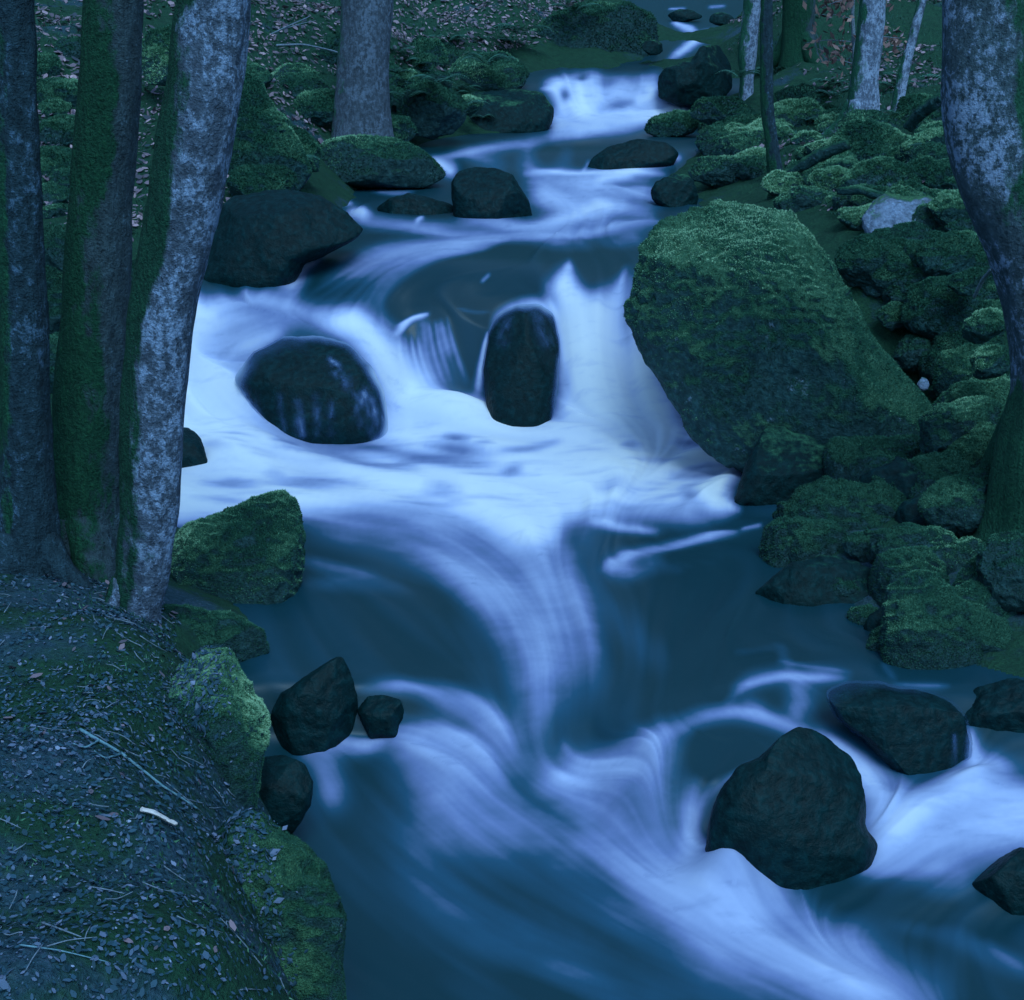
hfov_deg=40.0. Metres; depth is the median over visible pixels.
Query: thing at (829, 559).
stone
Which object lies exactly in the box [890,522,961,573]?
stone
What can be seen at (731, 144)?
boulder
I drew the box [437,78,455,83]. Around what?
fern
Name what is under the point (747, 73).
fern
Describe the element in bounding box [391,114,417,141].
boulder
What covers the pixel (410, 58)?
fern
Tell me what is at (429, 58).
stone
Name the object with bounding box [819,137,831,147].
stone
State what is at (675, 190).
boulder
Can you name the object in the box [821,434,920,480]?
boulder
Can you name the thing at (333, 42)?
stone
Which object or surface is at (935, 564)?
stone
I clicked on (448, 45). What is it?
stone
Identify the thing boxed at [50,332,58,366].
stone
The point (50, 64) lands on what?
stone
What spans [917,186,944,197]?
stone
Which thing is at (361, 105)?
tree
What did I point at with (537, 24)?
fallen leaves
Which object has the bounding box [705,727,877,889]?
boulder
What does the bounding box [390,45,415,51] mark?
fern
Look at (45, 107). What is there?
stone
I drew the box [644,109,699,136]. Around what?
boulder
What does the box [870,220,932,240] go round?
stone
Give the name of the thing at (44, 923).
twig
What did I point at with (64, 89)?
stone
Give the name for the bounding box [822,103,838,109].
stone
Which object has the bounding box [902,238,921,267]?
stone
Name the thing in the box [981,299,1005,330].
stone
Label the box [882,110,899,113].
fern
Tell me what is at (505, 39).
fern
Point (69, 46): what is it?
stone
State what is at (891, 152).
stone
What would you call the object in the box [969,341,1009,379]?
boulder
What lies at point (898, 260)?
stone
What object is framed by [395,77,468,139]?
boulder
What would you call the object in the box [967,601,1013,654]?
stone
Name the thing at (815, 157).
fallen branch
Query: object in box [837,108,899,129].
stone
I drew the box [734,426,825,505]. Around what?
boulder
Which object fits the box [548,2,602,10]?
fern
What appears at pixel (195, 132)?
tree
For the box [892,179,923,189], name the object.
stone
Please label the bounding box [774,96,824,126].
boulder
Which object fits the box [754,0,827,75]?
tree
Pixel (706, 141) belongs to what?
stone
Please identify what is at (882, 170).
stone
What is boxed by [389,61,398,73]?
stone
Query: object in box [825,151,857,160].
boulder
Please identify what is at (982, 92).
tree
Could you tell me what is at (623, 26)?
boulder
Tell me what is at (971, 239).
stone
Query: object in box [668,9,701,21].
boulder
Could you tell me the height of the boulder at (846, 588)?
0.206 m
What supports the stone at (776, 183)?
on the ground
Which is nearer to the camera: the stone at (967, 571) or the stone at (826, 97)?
the stone at (967, 571)
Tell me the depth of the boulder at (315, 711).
5.62 m
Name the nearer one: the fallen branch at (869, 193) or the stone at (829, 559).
the stone at (829, 559)
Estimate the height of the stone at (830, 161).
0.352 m
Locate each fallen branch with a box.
[784,140,849,173]
[836,186,883,198]
[903,93,940,131]
[973,269,990,298]
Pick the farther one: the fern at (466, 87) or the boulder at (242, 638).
the fern at (466, 87)
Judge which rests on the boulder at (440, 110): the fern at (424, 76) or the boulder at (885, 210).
the fern at (424, 76)
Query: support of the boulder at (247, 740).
on the ground
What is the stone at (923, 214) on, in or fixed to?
on the ground
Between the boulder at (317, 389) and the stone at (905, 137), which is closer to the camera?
the boulder at (317, 389)
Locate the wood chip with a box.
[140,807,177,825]
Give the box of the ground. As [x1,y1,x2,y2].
[0,0,1023,999]
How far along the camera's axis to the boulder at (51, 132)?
11.92 m
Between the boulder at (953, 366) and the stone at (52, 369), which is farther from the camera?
the stone at (52, 369)
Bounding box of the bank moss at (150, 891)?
[0,578,292,999]
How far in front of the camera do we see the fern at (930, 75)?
13.41 m
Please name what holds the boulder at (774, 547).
on the ground
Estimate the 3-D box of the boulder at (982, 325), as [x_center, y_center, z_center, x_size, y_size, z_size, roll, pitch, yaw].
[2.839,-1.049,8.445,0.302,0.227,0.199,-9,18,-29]
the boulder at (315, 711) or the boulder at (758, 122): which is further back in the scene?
the boulder at (758, 122)
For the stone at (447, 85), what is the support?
on the ground
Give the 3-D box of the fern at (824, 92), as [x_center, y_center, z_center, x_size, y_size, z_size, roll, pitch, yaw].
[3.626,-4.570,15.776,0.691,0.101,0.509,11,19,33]
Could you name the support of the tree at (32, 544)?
on the ground
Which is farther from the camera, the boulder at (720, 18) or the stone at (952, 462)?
the boulder at (720, 18)
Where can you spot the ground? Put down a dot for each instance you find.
(825, 228)
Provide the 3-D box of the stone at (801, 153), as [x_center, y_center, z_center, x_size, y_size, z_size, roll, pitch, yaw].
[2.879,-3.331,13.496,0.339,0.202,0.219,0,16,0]
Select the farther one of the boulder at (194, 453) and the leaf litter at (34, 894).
the boulder at (194, 453)
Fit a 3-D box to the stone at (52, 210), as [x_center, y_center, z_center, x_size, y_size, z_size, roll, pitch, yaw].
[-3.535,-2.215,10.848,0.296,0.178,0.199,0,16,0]
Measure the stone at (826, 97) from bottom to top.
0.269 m
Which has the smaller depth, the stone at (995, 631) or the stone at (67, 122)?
the stone at (995, 631)
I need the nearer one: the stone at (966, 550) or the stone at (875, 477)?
the stone at (966, 550)
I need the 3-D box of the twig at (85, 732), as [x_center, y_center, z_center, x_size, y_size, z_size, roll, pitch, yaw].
[-1.111,0.811,4.121,0.338,0.291,0.155,0,16,0]
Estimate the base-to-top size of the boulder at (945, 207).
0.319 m
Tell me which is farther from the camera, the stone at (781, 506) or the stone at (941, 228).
the stone at (941, 228)
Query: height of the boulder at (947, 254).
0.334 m
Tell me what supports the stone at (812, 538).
on the ground
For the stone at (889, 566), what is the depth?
6.49 m
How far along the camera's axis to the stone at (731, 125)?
15.32 m
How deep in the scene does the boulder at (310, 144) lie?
12.35 m
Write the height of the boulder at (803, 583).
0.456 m
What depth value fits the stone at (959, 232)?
9.88 m
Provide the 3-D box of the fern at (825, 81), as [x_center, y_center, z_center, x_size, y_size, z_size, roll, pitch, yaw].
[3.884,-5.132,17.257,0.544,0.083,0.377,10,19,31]
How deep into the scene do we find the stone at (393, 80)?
16.54 m
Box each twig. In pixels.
[19,944,107,961]
[40,921,81,936]
[73,728,198,809]
[271,16,314,34]
[276,43,337,52]
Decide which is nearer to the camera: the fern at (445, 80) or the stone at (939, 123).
the stone at (939, 123)
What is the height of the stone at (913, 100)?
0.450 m
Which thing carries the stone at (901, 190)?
on the ground
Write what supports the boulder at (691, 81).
on the ground
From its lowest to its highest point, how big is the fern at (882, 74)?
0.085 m
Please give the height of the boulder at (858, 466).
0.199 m
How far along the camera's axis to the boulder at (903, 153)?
12.52 m
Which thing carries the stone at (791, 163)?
on the ground
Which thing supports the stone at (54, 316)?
on the ground
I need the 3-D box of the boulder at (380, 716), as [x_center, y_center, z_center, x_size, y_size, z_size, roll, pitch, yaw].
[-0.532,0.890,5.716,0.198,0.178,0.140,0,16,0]
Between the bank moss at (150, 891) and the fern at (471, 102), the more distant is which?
the fern at (471, 102)
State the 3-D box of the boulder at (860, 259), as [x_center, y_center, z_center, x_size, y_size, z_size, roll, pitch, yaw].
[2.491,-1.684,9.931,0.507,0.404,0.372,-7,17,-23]
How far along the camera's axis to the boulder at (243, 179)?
11.05 m
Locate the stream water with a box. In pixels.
[177,0,1023,999]
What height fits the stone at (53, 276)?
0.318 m
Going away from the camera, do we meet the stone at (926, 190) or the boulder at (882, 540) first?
the boulder at (882, 540)
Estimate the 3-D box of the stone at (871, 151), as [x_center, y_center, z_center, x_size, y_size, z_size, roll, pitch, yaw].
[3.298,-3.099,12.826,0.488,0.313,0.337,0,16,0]
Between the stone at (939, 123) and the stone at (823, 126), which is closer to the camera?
the stone at (939, 123)
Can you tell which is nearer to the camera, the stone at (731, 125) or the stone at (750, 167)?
the stone at (750, 167)
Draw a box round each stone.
[37,51,62,76]
[37,77,61,103]
[37,98,71,117]
[40,145,71,176]
[41,113,74,146]
[42,181,69,204]
[43,203,67,218]
[43,223,65,270]
[45,265,61,289]
[47,284,61,307]
[48,168,69,187]
[49,78,77,106]
[49,305,60,333]
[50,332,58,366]
[50,366,54,393]
[52,35,80,58]
[256,64,273,86]
[271,62,315,78]
[273,69,330,98]
[317,45,337,64]
[321,34,339,50]
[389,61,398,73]
[389,72,401,90]
[390,87,403,111]
[395,72,409,87]
[398,68,418,83]
[405,52,436,72]
[410,34,448,67]
[425,70,452,88]
[442,42,458,53]
[446,48,459,66]
[462,94,483,114]
[489,50,520,61]
[694,124,729,155]
[718,111,760,126]
[724,121,743,130]
[728,126,762,135]
[734,146,765,157]
[735,154,766,179]
[760,169,804,196]
[772,500,792,518]
[773,84,797,97]
[776,82,823,102]
[776,123,794,139]
[786,159,814,175]
[786,516,848,561]
[790,129,822,144]
[795,146,806,159]
[801,169,814,186]
[804,138,827,154]
[806,164,849,192]
[806,555,863,565]
[809,156,858,170]
[817,120,833,132]
[819,107,841,115]
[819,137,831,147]
[820,93,828,103]
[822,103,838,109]
[830,159,850,167]
[831,183,874,209]
[836,206,862,230]
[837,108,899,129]
[840,154,913,187]
[841,529,873,562]
[847,603,877,624]
[848,184,890,206]
[856,143,892,161]
[858,203,871,224]
[859,460,919,499]
[861,285,881,297]
[863,480,906,517]
[863,607,881,631]
[866,626,879,651]
[867,545,949,607]
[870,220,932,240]
[870,236,907,292]
[871,474,895,488]
[880,274,909,304]
[885,184,925,195]
[885,245,913,275]
[886,145,899,157]
[887,266,929,301]
[889,111,906,124]
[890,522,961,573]
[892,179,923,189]
[894,127,911,140]
[895,495,927,526]
[896,92,932,119]
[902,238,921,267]
[907,153,935,186]
[907,449,976,474]
[908,141,947,162]
[909,469,951,498]
[911,203,940,230]
[912,119,935,133]
[914,120,942,132]
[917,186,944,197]
[917,331,1003,384]
[925,157,957,189]
[928,385,937,400]
[928,562,948,578]
[929,230,945,237]
[930,107,941,120]
[937,226,946,232]
[939,229,983,250]
[940,421,996,465]
[943,378,1009,409]
[944,217,975,231]
[952,554,980,586]
[953,579,1018,618]
[954,536,982,566]
[958,233,994,284]
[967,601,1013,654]
[969,373,1009,381]
[978,281,998,299]
[979,301,1004,337]
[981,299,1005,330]
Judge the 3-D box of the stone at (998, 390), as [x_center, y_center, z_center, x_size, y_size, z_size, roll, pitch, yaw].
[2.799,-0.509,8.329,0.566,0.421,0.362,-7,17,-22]
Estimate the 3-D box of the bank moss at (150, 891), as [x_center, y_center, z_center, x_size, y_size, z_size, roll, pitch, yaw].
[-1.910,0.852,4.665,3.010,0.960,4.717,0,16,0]
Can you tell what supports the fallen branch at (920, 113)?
on the ground
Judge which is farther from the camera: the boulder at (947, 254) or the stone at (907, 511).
the boulder at (947, 254)
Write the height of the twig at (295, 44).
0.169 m
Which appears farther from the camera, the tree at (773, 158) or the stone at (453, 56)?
the stone at (453, 56)
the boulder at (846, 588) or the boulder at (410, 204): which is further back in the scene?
the boulder at (410, 204)
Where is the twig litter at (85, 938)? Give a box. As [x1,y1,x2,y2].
[0,583,288,995]
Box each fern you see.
[306,154,319,160]
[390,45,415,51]
[390,89,430,96]
[396,56,418,61]
[410,73,467,81]
[426,34,470,40]
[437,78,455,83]
[452,83,479,89]
[460,52,515,63]
[466,99,489,105]
[467,36,490,39]
[490,23,551,33]
[499,37,529,42]
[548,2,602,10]
[715,69,759,76]
[809,88,848,96]
[812,78,849,84]
[850,72,897,76]
[878,80,918,86]
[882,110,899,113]
[917,74,940,80]
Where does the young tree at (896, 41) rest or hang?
on the ground
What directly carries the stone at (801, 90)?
on the ground
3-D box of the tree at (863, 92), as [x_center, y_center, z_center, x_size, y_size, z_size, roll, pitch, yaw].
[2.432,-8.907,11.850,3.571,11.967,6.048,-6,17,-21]
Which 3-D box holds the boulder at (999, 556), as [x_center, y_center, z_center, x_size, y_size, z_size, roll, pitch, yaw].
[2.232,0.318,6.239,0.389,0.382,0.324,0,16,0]
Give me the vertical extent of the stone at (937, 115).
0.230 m
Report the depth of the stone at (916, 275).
9.74 m
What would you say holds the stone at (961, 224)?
on the ground
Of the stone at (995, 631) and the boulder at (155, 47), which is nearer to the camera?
the stone at (995, 631)
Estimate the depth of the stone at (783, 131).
14.15 m
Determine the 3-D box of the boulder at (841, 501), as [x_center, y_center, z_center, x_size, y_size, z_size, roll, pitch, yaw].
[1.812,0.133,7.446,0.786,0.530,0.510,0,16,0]
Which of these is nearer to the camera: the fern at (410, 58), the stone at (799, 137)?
the stone at (799, 137)
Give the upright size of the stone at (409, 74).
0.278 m
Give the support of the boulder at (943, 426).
on the ground
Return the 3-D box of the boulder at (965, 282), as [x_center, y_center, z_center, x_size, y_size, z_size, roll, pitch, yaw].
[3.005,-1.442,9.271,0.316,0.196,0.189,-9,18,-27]
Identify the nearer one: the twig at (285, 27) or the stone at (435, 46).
the twig at (285, 27)
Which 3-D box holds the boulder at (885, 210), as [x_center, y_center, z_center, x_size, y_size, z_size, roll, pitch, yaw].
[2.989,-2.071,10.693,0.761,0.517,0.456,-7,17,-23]
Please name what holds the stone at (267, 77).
on the ground
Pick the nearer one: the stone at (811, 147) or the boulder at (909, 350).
the boulder at (909, 350)
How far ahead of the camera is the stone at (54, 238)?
9.87 m
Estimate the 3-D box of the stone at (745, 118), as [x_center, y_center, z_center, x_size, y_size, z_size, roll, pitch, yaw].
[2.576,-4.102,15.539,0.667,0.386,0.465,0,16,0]
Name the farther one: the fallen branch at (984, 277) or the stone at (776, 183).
the stone at (776, 183)
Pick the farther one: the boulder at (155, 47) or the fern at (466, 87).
the fern at (466, 87)
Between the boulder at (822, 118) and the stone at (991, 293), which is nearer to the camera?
the stone at (991, 293)
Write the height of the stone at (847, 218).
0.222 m
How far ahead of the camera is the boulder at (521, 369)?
9.62 m
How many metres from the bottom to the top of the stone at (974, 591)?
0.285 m
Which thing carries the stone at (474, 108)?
on the ground
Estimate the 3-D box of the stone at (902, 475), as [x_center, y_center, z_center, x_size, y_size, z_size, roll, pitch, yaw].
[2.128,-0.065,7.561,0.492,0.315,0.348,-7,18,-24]
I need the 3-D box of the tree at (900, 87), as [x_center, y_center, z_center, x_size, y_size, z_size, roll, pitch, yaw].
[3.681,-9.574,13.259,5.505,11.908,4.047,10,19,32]
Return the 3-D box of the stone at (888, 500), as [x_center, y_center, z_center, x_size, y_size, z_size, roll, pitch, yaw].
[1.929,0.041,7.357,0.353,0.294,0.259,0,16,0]
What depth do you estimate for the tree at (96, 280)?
5.88 m
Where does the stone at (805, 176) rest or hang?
on the ground
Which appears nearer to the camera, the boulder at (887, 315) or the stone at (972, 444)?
the stone at (972, 444)
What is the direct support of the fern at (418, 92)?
on the boulder at (440, 110)
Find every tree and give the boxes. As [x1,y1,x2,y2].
[0,0,93,587]
[52,0,143,584]
[102,0,250,624]
[331,0,393,137]
[738,0,760,100]
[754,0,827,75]
[760,0,782,173]
[802,0,906,84]
[822,0,885,134]
[890,0,926,112]
[940,0,1023,541]
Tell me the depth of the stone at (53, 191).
11.05 m
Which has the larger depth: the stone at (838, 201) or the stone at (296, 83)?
the stone at (296, 83)
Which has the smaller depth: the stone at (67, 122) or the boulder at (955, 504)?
the boulder at (955, 504)
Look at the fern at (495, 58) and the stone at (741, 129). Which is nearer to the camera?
the stone at (741, 129)
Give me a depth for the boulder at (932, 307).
9.48 m
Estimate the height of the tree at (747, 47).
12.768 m
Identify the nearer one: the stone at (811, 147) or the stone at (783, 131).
the stone at (811, 147)
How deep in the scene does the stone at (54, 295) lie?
9.64 m
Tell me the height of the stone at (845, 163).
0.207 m
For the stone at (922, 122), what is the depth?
13.55 m
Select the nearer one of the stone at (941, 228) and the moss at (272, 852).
the moss at (272, 852)
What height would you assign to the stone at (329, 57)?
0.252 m
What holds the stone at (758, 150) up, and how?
on the ground
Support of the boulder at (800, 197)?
on the ground
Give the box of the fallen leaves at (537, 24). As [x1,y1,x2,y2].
[35,0,1009,401]
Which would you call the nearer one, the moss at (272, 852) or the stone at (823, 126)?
the moss at (272, 852)
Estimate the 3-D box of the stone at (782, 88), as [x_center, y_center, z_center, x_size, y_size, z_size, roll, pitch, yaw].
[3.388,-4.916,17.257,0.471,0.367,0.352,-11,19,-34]
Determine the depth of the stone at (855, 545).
6.88 m
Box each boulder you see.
[39,118,64,145]
[142,23,171,85]
[161,603,268,662]
[168,647,270,809]
[170,489,306,604]
[182,427,207,467]
[204,189,362,287]
[213,809,346,999]
[226,163,298,196]
[228,56,312,190]
[235,336,387,443]
[259,755,312,834]
[270,657,357,755]
[290,124,322,171]
[294,87,334,126]
[319,133,445,188]
[357,695,403,738]
[377,193,452,214]
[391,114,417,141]
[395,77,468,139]
[448,50,529,90]
[451,167,531,218]
[468,89,553,132]
[483,304,559,426]
[530,0,658,56]
[588,139,678,169]
[623,199,932,472]
[642,39,662,55]
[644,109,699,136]
[651,174,697,206]
[658,44,731,106]
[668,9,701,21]
[688,155,742,187]
[689,95,754,125]
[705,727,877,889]
[709,12,733,25]
[712,129,764,155]
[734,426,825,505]
[747,117,794,128]
[755,561,870,606]
[758,516,793,567]
[772,184,833,212]
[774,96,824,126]
[783,475,891,531]
[813,111,836,130]
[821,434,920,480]
[822,192,836,204]
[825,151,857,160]
[826,119,904,153]
[829,683,969,774]
[832,576,866,596]
[834,233,891,287]
[849,454,908,481]
[862,193,932,233]
[866,525,958,564]
[875,300,905,330]
[878,569,984,669]
[892,334,931,371]
[894,126,945,163]
[900,275,982,339]
[916,233,978,276]
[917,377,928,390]
[917,395,1001,452]
[917,465,990,538]
[927,189,969,228]
[931,389,948,405]
[932,342,981,395]
[947,266,987,296]
[961,306,1005,343]
[964,678,1023,732]
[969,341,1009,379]
[972,847,1023,914]
[975,530,1023,612]
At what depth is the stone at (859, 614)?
6.35 m
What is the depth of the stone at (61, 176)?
11.19 m
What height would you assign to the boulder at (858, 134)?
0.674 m
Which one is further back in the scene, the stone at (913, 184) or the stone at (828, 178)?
the stone at (828, 178)
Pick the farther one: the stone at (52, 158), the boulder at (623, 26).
the boulder at (623, 26)
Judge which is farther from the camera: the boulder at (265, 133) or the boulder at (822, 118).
the boulder at (822, 118)
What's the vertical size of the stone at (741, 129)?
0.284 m
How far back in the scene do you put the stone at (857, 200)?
11.18 m
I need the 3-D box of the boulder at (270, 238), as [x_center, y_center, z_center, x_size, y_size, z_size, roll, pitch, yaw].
[-1.718,-1.804,10.411,1.249,0.952,0.739,0,16,0]
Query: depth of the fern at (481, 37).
19.97 m
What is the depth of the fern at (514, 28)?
19.97 m
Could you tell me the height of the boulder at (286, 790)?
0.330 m
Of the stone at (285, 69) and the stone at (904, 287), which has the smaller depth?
the stone at (904, 287)
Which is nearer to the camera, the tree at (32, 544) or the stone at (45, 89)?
the tree at (32, 544)
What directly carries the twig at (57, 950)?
on the ground
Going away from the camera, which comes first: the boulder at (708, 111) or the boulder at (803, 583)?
the boulder at (803, 583)
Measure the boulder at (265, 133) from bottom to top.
1.365 m
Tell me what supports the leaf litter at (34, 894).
on the ground
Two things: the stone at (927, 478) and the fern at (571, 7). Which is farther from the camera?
the fern at (571, 7)
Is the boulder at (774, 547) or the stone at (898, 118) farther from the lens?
the stone at (898, 118)
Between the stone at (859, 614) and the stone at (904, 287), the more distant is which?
the stone at (904, 287)
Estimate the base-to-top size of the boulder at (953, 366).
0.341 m
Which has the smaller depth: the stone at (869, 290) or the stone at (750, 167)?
the stone at (869, 290)
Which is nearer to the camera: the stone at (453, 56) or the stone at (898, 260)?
the stone at (898, 260)
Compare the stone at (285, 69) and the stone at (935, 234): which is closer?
the stone at (935, 234)
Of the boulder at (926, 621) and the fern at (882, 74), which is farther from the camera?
the fern at (882, 74)
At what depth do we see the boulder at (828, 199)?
11.59 m
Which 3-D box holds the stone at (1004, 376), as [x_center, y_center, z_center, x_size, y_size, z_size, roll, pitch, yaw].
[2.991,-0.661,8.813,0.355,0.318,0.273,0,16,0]
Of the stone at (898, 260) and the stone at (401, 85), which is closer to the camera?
the stone at (898, 260)
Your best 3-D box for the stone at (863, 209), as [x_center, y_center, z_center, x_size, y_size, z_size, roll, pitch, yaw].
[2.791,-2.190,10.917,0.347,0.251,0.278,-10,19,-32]
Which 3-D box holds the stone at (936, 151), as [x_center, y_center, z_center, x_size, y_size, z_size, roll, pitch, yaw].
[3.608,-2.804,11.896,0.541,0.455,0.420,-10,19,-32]
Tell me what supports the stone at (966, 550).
on the ground
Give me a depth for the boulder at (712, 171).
13.72 m
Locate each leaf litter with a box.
[0,571,296,999]
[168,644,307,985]
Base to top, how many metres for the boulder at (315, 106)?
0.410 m
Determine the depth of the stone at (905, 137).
13.04 m
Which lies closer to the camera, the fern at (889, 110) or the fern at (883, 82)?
the fern at (889, 110)
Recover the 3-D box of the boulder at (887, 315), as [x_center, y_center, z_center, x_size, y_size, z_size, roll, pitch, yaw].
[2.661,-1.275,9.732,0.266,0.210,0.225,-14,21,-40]
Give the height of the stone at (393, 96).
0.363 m
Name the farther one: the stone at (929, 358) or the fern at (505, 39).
the fern at (505, 39)
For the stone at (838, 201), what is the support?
on the ground
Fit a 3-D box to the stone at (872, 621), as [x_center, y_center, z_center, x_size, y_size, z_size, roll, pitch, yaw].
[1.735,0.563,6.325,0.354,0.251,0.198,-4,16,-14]
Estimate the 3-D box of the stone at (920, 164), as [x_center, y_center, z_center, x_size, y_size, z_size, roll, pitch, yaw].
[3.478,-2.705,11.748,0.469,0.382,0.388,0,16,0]
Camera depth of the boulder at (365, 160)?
14.00 m
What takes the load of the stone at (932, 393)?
on the ground
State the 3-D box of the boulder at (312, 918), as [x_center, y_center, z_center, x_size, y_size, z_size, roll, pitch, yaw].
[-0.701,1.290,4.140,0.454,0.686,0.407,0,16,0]
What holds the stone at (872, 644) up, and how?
on the ground
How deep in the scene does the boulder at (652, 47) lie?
20.42 m
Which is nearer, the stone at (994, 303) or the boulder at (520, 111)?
the stone at (994, 303)
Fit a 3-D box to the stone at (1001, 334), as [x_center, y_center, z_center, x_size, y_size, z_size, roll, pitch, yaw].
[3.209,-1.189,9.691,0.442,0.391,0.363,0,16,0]
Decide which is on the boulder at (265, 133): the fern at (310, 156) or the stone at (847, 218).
the fern at (310, 156)
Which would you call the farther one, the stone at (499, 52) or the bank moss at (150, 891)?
the stone at (499, 52)
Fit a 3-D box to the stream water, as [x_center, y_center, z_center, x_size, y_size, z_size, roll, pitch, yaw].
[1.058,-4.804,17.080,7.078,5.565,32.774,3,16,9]
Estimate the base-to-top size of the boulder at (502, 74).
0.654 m
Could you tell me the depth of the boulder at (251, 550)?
6.60 m
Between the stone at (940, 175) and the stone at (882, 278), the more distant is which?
the stone at (940, 175)
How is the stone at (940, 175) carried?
on the ground
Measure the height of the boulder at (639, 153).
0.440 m
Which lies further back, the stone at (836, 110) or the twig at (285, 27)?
the twig at (285, 27)
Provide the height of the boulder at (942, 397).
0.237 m
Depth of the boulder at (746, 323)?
8.35 m
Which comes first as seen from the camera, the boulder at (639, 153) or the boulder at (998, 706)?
the boulder at (998, 706)
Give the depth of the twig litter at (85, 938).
4.11 m
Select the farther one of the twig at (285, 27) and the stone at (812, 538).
the twig at (285, 27)
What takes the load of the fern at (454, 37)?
on the ground
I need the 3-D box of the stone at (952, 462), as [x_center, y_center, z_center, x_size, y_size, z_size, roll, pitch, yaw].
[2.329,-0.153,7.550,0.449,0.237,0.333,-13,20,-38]

